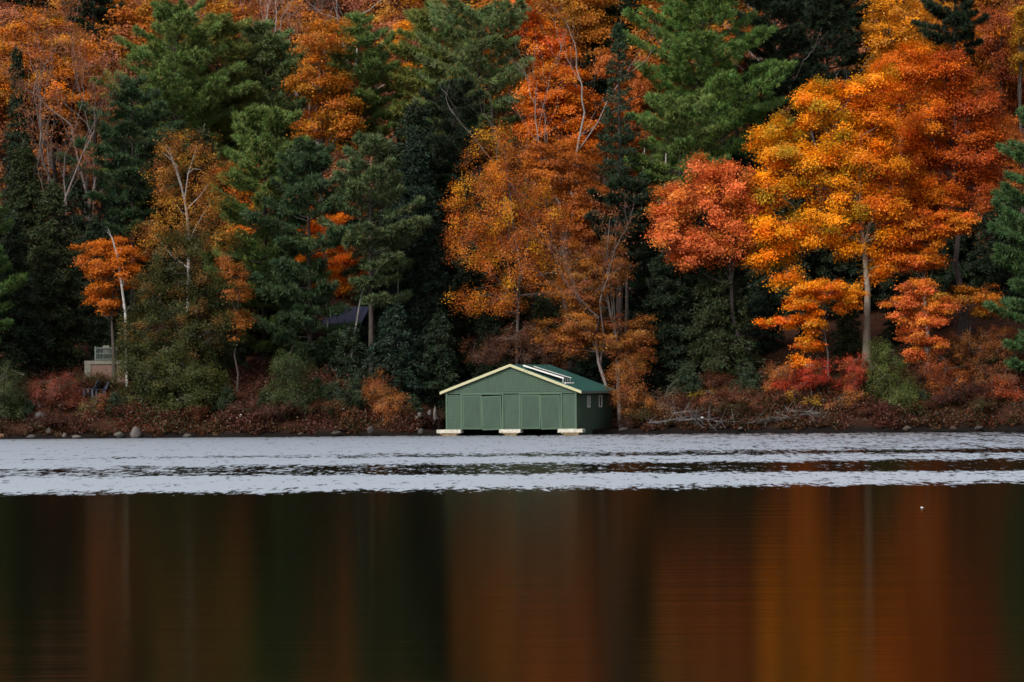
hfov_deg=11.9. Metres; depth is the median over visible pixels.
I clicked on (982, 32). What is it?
hill tree
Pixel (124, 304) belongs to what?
birch tree
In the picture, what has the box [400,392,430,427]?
hemlock sapling
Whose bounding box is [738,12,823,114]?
hill tree
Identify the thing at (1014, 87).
hill tree
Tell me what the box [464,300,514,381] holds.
hemlock tree
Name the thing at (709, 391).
shrub
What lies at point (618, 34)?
spruce tree
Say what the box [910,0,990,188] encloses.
white pine
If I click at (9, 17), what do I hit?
hill tree
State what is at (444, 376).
hemlock tree
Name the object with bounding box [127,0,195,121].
hill tree
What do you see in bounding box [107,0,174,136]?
maple tree
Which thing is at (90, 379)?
bush
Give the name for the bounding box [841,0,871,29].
hill pine
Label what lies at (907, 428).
rock
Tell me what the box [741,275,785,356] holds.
hemlock tree
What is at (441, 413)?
bush
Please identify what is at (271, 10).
hill tree
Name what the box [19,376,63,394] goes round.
bush
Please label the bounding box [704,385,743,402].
bush
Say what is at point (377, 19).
hill tree
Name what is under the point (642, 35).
hill tree
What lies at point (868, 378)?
hemlock sapling
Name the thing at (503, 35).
hill pine
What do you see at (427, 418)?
bush
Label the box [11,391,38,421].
hemlock sapling
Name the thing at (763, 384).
bush
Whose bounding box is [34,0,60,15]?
hill pine
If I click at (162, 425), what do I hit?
undergrowth
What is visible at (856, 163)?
maple tree
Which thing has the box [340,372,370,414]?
hemlock sapling
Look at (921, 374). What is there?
bush
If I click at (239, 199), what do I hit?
hemlock tree
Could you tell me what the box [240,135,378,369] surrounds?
white pine
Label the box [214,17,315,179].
white pine
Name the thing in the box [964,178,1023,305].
hemlock tree
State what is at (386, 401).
shrub
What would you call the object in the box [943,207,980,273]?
hemlock tree
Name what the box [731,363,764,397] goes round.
hemlock sapling
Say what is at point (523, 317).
hemlock tree
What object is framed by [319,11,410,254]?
white pine
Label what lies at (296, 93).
bare tree
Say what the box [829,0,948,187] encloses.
maple tree
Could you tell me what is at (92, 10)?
tree
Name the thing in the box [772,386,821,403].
bush
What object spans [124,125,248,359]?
birch tree
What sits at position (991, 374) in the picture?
shrub
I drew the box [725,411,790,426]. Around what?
fallen log
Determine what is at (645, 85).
maple tree
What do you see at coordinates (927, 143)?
maple tree
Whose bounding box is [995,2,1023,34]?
hill tree
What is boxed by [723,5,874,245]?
bare tree
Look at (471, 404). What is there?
door
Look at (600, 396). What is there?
window
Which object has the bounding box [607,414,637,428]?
bush
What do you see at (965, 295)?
maple tree
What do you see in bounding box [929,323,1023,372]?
shrub
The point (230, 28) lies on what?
white pine
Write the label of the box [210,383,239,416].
hemlock sapling
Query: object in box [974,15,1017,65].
hill tree
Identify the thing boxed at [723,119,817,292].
hemlock tree
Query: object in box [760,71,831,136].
hill tree
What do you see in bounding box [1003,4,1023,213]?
maple tree
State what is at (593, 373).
hemlock tree
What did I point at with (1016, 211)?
hemlock tree
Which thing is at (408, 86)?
hill tree
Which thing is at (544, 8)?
hill tree
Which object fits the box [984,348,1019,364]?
bush
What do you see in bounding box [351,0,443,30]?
hill tree
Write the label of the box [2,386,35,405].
bush
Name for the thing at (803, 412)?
fallen tree
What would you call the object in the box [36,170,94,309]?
hemlock tree
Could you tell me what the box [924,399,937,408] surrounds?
bush
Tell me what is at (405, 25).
maple tree
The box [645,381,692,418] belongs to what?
shrub
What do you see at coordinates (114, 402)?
hemlock sapling
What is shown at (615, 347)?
maple tree
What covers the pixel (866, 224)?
hemlock tree
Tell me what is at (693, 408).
bush
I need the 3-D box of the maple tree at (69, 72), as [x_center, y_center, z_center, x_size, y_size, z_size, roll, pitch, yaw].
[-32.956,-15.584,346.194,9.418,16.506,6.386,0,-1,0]
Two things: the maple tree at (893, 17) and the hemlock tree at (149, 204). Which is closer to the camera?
the hemlock tree at (149, 204)
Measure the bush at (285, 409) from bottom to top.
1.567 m
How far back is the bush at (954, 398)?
302.36 m
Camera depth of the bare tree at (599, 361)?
306.74 m
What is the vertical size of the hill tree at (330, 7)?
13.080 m
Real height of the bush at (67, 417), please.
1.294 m
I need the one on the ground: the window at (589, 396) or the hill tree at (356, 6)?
the hill tree at (356, 6)
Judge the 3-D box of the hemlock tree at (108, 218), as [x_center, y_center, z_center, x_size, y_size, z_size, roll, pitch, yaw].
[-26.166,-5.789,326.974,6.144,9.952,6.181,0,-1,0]
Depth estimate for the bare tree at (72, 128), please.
329.62 m
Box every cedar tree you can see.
[104,341,198,413]
[111,219,248,394]
[147,345,233,414]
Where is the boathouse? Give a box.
[437,364,617,435]
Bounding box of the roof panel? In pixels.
[523,365,573,382]
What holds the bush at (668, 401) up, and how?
on the ground
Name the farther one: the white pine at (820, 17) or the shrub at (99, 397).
the white pine at (820, 17)
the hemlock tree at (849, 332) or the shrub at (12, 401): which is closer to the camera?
the shrub at (12, 401)
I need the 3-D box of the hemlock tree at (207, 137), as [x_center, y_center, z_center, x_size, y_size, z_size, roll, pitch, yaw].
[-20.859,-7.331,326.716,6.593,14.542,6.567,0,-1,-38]
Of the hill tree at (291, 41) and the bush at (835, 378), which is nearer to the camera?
the bush at (835, 378)
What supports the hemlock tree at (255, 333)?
on the ground
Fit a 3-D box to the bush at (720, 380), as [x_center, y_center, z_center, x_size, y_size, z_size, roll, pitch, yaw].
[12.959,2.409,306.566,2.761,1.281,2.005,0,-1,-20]
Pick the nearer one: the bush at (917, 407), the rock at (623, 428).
the rock at (623, 428)
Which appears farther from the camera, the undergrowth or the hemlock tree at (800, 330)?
the hemlock tree at (800, 330)
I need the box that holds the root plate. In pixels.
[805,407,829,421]
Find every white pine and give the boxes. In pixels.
[0,193,29,344]
[52,73,198,320]
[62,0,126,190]
[87,0,260,251]
[169,10,285,231]
[197,102,334,361]
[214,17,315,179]
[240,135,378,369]
[315,129,432,377]
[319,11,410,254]
[379,0,489,165]
[411,0,555,247]
[415,76,507,330]
[583,174,668,415]
[617,93,732,263]
[621,0,798,224]
[731,0,828,146]
[780,0,874,172]
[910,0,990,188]
[982,105,1023,373]
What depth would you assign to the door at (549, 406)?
297.31 m
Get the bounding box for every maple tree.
[0,6,107,210]
[68,234,148,379]
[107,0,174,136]
[210,152,320,316]
[280,15,371,270]
[294,202,376,297]
[376,20,417,156]
[437,117,584,363]
[487,0,585,223]
[505,131,614,373]
[507,45,616,253]
[522,221,661,426]
[533,0,621,193]
[586,44,679,241]
[640,149,767,379]
[733,53,921,366]
[751,277,870,374]
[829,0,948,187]
[863,38,1018,343]
[867,195,981,364]
[876,276,962,382]
[922,281,1004,351]
[962,3,1023,180]
[973,115,1023,236]
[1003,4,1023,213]
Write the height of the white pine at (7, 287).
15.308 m
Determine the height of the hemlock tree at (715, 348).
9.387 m
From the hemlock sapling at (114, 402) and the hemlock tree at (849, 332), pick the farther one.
the hemlock tree at (849, 332)
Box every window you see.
[587,395,590,406]
[599,395,601,406]
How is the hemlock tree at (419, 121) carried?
on the ground
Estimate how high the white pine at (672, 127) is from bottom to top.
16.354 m
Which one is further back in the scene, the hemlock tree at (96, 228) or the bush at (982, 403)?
the hemlock tree at (96, 228)
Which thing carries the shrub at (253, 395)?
on the ground
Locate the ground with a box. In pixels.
[0,0,1023,438]
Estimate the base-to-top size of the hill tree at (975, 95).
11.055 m
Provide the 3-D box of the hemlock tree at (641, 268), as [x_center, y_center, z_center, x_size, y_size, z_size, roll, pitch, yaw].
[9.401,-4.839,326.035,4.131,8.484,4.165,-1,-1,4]
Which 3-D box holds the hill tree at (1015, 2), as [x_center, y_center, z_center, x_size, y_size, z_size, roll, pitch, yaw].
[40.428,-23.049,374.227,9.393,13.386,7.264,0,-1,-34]
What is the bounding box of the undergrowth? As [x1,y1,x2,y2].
[0,328,1023,436]
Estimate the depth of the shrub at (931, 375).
303.82 m
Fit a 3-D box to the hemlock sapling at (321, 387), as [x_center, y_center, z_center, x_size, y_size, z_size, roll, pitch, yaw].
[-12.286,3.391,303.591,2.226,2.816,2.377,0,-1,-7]
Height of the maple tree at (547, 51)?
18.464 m
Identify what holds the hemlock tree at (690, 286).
on the ground
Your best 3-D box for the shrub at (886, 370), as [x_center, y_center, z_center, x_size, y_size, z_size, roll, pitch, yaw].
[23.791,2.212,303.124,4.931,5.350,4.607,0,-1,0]
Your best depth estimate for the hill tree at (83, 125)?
349.68 m
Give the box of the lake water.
[0,431,1023,681]
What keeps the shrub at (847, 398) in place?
on the ground
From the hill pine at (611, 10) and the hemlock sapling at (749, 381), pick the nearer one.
the hemlock sapling at (749, 381)
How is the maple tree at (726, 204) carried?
on the ground
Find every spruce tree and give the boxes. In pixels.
[0,43,34,233]
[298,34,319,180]
[585,22,660,382]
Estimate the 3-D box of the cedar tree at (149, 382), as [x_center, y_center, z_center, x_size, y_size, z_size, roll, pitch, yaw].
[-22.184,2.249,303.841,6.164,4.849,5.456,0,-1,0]
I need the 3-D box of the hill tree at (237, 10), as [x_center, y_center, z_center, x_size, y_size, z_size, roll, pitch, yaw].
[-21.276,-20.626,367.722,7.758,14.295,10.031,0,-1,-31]
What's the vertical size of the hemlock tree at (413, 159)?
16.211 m
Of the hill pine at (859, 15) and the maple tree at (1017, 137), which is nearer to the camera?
the maple tree at (1017, 137)
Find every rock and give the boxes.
[26,434,35,438]
[114,432,123,437]
[130,427,141,437]
[183,433,191,437]
[332,431,341,434]
[367,426,374,433]
[418,428,423,434]
[433,406,436,420]
[619,427,627,430]
[903,426,911,430]
[974,426,983,429]
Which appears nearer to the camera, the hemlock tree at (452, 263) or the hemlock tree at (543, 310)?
the hemlock tree at (543, 310)
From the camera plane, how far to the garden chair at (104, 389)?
304.89 m
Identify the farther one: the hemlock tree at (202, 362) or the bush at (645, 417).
the hemlock tree at (202, 362)
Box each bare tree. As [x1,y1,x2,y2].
[0,0,150,269]
[0,0,158,221]
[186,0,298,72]
[261,0,341,152]
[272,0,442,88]
[443,1,661,260]
[516,186,638,385]
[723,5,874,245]
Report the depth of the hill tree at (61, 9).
373.19 m
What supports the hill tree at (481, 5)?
on the ground
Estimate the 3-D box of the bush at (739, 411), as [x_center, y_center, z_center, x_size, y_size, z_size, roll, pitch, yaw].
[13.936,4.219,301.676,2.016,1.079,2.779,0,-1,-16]
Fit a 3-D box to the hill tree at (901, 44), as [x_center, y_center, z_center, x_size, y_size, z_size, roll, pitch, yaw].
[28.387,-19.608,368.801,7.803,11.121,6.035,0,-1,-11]
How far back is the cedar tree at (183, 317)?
305.47 m
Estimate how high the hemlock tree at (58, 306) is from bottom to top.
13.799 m
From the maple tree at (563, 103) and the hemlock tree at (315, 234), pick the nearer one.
the maple tree at (563, 103)
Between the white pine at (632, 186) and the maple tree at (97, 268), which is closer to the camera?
the maple tree at (97, 268)
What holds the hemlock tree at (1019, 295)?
on the ground
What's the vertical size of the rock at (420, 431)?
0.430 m
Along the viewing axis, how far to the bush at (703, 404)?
302.02 m
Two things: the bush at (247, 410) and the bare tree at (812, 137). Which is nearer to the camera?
the bush at (247, 410)
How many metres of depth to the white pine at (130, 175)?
323.21 m
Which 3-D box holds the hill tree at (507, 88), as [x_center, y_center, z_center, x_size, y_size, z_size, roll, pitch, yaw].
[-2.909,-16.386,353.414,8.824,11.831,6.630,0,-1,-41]
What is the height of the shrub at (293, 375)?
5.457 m
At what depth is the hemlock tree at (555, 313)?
323.33 m
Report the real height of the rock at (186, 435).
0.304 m
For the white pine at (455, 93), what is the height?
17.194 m
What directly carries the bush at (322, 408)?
on the ground
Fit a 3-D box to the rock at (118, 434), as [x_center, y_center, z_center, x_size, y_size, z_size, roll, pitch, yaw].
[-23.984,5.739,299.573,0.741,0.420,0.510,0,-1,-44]
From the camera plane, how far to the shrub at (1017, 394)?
302.89 m
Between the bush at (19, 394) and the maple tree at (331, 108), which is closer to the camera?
the bush at (19, 394)
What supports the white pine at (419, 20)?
on the ground
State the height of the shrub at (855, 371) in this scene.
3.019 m
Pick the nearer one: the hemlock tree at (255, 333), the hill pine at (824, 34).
the hemlock tree at (255, 333)
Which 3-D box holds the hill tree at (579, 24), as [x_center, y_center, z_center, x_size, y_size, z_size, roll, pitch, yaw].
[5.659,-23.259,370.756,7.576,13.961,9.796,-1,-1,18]
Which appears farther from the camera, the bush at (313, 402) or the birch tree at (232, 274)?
the birch tree at (232, 274)
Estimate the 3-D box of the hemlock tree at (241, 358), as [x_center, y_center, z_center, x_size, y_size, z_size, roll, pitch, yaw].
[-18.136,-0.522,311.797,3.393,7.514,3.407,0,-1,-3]
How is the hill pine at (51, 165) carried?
on the ground
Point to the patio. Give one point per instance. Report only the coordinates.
(99, 366)
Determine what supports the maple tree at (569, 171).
on the ground
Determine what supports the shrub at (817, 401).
on the ground
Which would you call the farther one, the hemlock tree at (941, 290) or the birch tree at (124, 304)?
the hemlock tree at (941, 290)
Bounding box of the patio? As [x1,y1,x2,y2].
[84,346,129,381]
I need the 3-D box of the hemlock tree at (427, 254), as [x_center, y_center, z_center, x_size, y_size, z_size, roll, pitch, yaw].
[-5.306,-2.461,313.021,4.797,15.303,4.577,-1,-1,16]
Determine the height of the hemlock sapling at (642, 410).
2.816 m
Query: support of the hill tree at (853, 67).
on the ground
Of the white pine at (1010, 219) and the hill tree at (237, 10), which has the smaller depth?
the white pine at (1010, 219)
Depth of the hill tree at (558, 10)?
370.37 m
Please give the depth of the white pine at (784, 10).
334.94 m
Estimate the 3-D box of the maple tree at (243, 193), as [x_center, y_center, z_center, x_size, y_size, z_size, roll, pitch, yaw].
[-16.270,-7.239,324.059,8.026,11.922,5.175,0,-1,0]
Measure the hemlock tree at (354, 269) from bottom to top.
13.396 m
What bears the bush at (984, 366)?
on the ground
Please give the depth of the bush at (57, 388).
305.91 m
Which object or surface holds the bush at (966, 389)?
on the ground
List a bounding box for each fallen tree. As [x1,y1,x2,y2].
[648,398,739,430]
[760,401,826,422]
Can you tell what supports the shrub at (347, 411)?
on the ground
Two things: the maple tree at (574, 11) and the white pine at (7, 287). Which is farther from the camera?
the maple tree at (574, 11)
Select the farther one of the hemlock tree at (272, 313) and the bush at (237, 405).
the hemlock tree at (272, 313)
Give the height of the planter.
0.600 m
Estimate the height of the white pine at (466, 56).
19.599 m
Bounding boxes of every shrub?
[0,355,29,421]
[15,366,87,417]
[71,389,111,418]
[233,389,266,406]
[258,340,329,418]
[313,396,361,418]
[359,368,415,422]
[459,311,574,367]
[601,351,669,427]
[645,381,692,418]
[686,385,722,397]
[697,382,773,412]
[760,360,794,394]
[763,358,832,401]
[783,386,821,407]
[825,384,870,410]
[828,349,872,393]
[861,334,933,414]
[915,348,973,398]
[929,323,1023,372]
[967,360,1023,386]
[982,376,1023,400]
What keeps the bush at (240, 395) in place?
on the ground
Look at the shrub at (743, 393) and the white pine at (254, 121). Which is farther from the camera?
the white pine at (254, 121)
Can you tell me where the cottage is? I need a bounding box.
[321,306,368,341]
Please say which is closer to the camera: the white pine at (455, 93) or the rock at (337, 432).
the rock at (337, 432)
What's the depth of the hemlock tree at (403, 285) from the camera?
317.54 m
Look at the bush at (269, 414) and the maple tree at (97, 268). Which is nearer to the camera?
the bush at (269, 414)
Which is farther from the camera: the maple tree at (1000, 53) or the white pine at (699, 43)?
the maple tree at (1000, 53)
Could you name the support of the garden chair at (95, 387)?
on the ground
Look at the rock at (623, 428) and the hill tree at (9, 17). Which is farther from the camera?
the hill tree at (9, 17)
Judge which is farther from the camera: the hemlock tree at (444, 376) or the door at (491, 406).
the hemlock tree at (444, 376)
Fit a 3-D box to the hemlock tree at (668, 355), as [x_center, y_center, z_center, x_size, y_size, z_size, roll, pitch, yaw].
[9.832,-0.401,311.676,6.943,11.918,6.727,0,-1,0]
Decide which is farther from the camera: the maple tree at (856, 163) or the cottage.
the cottage
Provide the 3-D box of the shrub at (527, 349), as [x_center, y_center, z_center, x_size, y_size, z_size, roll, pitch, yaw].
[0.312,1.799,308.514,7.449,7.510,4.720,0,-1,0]
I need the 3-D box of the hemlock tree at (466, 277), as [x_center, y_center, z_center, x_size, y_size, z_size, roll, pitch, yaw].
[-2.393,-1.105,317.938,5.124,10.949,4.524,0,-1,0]
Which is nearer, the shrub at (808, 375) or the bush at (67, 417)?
the bush at (67, 417)
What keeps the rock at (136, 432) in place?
on the ground
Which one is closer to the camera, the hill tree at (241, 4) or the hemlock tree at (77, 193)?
the hemlock tree at (77, 193)
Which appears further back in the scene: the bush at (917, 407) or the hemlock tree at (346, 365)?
the hemlock tree at (346, 365)
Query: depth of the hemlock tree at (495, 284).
321.57 m
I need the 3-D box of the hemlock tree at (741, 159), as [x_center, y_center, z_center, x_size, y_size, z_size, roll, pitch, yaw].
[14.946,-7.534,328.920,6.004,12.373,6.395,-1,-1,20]
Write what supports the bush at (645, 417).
on the ground
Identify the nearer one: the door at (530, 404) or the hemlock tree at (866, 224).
the door at (530, 404)
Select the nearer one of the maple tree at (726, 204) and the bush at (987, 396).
the bush at (987, 396)
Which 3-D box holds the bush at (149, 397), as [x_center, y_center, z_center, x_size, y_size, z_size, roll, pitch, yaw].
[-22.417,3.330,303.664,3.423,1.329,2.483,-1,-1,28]
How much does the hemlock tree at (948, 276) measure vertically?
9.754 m
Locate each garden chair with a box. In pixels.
[83,380,99,397]
[91,381,108,396]
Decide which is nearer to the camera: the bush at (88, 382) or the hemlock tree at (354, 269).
the bush at (88, 382)
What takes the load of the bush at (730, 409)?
on the ground
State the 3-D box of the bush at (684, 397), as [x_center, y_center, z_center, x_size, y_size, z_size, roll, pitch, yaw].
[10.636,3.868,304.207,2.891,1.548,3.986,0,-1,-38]
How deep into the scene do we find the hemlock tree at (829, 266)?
324.77 m
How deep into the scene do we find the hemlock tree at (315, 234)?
335.72 m
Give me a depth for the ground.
310.09 m
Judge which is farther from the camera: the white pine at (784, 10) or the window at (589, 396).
the white pine at (784, 10)
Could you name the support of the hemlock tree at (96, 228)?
on the ground
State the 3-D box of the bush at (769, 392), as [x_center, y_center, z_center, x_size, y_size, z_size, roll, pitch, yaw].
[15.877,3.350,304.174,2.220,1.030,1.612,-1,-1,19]
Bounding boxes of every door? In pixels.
[462,395,481,428]
[481,396,501,429]
[521,395,539,428]
[540,395,560,429]
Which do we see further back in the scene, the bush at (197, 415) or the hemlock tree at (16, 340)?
the hemlock tree at (16, 340)
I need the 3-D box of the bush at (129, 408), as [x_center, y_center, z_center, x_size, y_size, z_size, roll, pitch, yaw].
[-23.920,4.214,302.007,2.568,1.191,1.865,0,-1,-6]
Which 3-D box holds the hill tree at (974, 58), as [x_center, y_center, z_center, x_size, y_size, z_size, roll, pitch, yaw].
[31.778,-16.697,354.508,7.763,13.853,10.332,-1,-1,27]
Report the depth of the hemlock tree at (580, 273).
325.88 m
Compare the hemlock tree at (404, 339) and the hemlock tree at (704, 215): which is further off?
the hemlock tree at (704, 215)
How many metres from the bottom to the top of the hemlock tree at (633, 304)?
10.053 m
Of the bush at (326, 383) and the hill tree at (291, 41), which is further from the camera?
the hill tree at (291, 41)
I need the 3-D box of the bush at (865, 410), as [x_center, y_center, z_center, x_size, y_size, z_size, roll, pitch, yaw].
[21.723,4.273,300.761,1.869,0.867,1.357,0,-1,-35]
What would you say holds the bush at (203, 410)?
on the ground
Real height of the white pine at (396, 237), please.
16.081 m
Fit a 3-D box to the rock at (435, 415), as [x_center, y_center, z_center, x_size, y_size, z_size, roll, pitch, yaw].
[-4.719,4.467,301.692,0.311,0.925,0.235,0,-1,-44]
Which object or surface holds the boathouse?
on the ground
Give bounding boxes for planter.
[103,346,108,354]
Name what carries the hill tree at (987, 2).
on the ground
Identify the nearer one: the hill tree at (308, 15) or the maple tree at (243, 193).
the maple tree at (243, 193)
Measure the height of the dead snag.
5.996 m
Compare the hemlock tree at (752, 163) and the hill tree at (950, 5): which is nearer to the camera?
the hemlock tree at (752, 163)
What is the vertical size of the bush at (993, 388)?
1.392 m
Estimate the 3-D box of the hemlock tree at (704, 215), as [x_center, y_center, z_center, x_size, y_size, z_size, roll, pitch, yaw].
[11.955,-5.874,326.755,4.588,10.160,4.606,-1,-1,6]
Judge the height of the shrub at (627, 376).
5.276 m
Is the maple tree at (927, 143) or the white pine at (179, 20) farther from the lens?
the white pine at (179, 20)
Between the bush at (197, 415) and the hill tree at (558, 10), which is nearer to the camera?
the bush at (197, 415)
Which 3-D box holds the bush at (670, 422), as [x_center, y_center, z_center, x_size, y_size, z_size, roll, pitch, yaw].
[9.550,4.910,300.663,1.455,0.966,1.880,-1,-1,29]
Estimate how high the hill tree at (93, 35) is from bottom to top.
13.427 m
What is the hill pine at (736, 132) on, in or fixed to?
on the ground
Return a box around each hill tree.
[0,0,56,59]
[0,38,50,187]
[41,0,124,132]
[42,48,116,219]
[60,19,175,188]
[72,5,104,139]
[88,0,179,76]
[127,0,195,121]
[161,0,241,81]
[191,0,273,159]
[230,0,281,18]
[235,0,322,97]
[245,18,312,85]
[263,0,343,132]
[313,0,360,70]
[342,0,377,88]
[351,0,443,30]
[359,0,425,143]
[364,9,437,82]
[380,64,439,114]
[420,37,527,156]
[438,0,543,163]
[500,0,583,159]
[529,0,595,108]
[542,0,606,92]
[610,0,713,169]
[691,0,763,142]
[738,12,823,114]
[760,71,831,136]
[821,42,901,139]
[845,0,946,36]
[850,15,925,148]
[898,19,1007,181]
[911,1,979,137]
[934,49,1012,188]
[939,0,1007,17]
[964,7,1000,134]
[966,32,1023,210]
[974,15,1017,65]
[989,0,1023,16]
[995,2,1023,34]
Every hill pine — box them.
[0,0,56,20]
[22,10,70,168]
[28,26,90,184]
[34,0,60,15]
[464,0,531,116]
[571,38,642,183]
[581,0,674,134]
[697,0,763,136]
[772,0,853,49]
[775,2,825,80]
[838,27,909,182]
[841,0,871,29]
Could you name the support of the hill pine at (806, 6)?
on the ground
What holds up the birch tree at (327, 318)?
on the ground
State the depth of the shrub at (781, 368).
304.47 m
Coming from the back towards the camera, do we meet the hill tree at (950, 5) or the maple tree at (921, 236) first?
the hill tree at (950, 5)
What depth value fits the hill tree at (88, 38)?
372.15 m
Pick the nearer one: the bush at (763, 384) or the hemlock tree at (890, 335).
the bush at (763, 384)
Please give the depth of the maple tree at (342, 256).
330.28 m
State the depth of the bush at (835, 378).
306.24 m
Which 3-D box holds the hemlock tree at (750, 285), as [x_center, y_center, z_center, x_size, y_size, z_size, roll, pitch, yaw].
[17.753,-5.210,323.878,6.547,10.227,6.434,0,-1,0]
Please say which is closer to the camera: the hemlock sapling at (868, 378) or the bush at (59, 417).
the bush at (59, 417)
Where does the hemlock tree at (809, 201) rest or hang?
on the ground
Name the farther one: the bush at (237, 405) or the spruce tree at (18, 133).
the spruce tree at (18, 133)
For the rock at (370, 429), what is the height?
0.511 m
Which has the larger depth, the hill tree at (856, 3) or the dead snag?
the hill tree at (856, 3)
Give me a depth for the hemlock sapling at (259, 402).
302.31 m
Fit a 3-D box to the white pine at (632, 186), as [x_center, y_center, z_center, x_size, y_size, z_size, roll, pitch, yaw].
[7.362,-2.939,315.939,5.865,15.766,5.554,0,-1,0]
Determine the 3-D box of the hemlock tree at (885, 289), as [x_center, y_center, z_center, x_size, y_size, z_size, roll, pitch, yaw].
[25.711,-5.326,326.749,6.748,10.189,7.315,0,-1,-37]
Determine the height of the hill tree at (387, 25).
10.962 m
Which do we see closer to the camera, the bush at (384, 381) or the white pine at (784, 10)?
the bush at (384, 381)
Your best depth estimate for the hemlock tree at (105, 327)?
313.57 m
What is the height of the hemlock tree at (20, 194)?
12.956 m
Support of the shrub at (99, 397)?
on the ground
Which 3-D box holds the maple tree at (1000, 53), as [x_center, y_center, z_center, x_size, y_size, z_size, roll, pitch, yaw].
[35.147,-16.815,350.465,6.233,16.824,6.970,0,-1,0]
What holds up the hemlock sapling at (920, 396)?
on the ground
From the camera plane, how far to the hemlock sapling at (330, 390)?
302.75 m
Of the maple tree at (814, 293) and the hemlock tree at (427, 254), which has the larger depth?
the hemlock tree at (427, 254)
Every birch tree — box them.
[105,229,129,385]
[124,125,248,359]
[213,255,260,391]
[325,283,332,364]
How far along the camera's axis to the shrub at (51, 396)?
302.83 m
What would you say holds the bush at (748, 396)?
on the ground
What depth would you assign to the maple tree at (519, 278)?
309.85 m
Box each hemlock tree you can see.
[0,138,50,301]
[0,208,56,383]
[19,179,100,372]
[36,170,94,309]
[69,214,130,341]
[80,277,130,364]
[86,182,161,317]
[120,153,180,313]
[154,124,234,317]
[162,258,211,366]
[202,277,251,376]
[203,240,270,358]
[224,189,258,282]
[249,260,323,352]
[302,193,331,270]
[322,326,370,382]
[341,138,409,309]
[356,97,461,304]
[358,201,423,361]
[360,301,428,404]
[368,127,453,347]
[399,183,465,399]
[409,134,506,335]
[413,308,459,427]
[446,240,512,382]
[448,198,525,379]
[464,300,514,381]
[501,242,531,334]
[522,296,561,368]
[529,258,588,352]
[562,305,634,425]
[563,259,588,325]
[577,245,649,372]
[613,245,701,420]
[628,205,670,329]
[648,216,751,340]
[666,252,767,382]
[670,185,710,302]
[708,138,757,299]
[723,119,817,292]
[735,191,828,318]
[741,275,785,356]
[790,140,823,274]
[794,295,825,349]
[797,185,886,318]
[829,280,862,358]
[841,182,877,286]
[855,213,948,311]
[878,286,905,346]
[909,192,987,302]
[932,286,951,328]
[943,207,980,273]
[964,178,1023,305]
[998,201,1023,284]
[1010,277,1023,314]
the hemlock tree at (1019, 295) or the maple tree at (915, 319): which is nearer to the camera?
the maple tree at (915, 319)
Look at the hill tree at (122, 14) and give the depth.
356.41 m
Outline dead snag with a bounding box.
[349,290,364,376]
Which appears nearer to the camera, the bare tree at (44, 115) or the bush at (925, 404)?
the bush at (925, 404)
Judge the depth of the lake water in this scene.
85.26 m
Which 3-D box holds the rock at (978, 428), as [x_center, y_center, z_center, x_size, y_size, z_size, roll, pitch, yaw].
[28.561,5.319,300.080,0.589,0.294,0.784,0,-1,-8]
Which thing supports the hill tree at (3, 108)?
on the ground
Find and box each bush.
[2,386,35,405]
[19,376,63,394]
[20,409,67,427]
[36,410,82,426]
[38,377,74,396]
[70,368,118,389]
[84,372,113,387]
[106,401,139,415]
[132,390,175,400]
[182,406,207,421]
[190,402,211,416]
[221,399,264,413]
[223,390,250,401]
[232,405,261,414]
[249,403,299,422]
[256,400,305,419]
[302,397,347,417]
[303,397,331,412]
[312,377,342,388]
[362,373,402,391]
[404,404,445,427]
[422,402,445,421]
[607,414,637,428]
[619,404,661,427]
[654,393,696,406]
[657,393,699,411]
[660,416,678,426]
[673,397,705,417]
[684,401,713,413]
[699,396,758,420]
[700,369,739,388]
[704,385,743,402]
[729,403,754,415]
[735,392,758,403]
[757,379,774,388]
[758,388,780,399]
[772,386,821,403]
[817,371,848,385]
[852,405,876,416]
[896,397,937,415]
[915,370,935,380]
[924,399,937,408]
[927,391,966,405]
[939,377,995,399]
[955,353,1001,372]
[966,392,1001,412]
[968,379,1004,397]
[974,389,1000,402]
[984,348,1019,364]
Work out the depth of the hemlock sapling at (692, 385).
305.55 m
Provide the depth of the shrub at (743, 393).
302.80 m
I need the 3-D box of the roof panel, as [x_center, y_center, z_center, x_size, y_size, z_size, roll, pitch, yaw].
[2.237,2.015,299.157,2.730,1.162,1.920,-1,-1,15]
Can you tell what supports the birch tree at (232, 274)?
on the ground
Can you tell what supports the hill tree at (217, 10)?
on the ground
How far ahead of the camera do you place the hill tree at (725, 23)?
353.97 m
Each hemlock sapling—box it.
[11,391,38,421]
[105,390,126,417]
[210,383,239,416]
[253,387,278,410]
[301,376,327,403]
[320,379,353,416]
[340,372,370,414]
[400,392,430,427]
[626,396,654,427]
[667,359,704,399]
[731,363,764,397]
[851,359,877,387]
[913,389,933,413]
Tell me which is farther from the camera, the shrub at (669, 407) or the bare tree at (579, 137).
the bare tree at (579, 137)
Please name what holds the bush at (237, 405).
on the ground
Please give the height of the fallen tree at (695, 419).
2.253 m
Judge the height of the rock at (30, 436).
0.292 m
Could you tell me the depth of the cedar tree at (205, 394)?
302.65 m
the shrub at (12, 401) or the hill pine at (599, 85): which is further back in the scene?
the hill pine at (599, 85)
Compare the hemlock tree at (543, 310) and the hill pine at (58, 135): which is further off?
the hill pine at (58, 135)
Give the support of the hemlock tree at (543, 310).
on the ground
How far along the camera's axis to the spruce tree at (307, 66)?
348.02 m

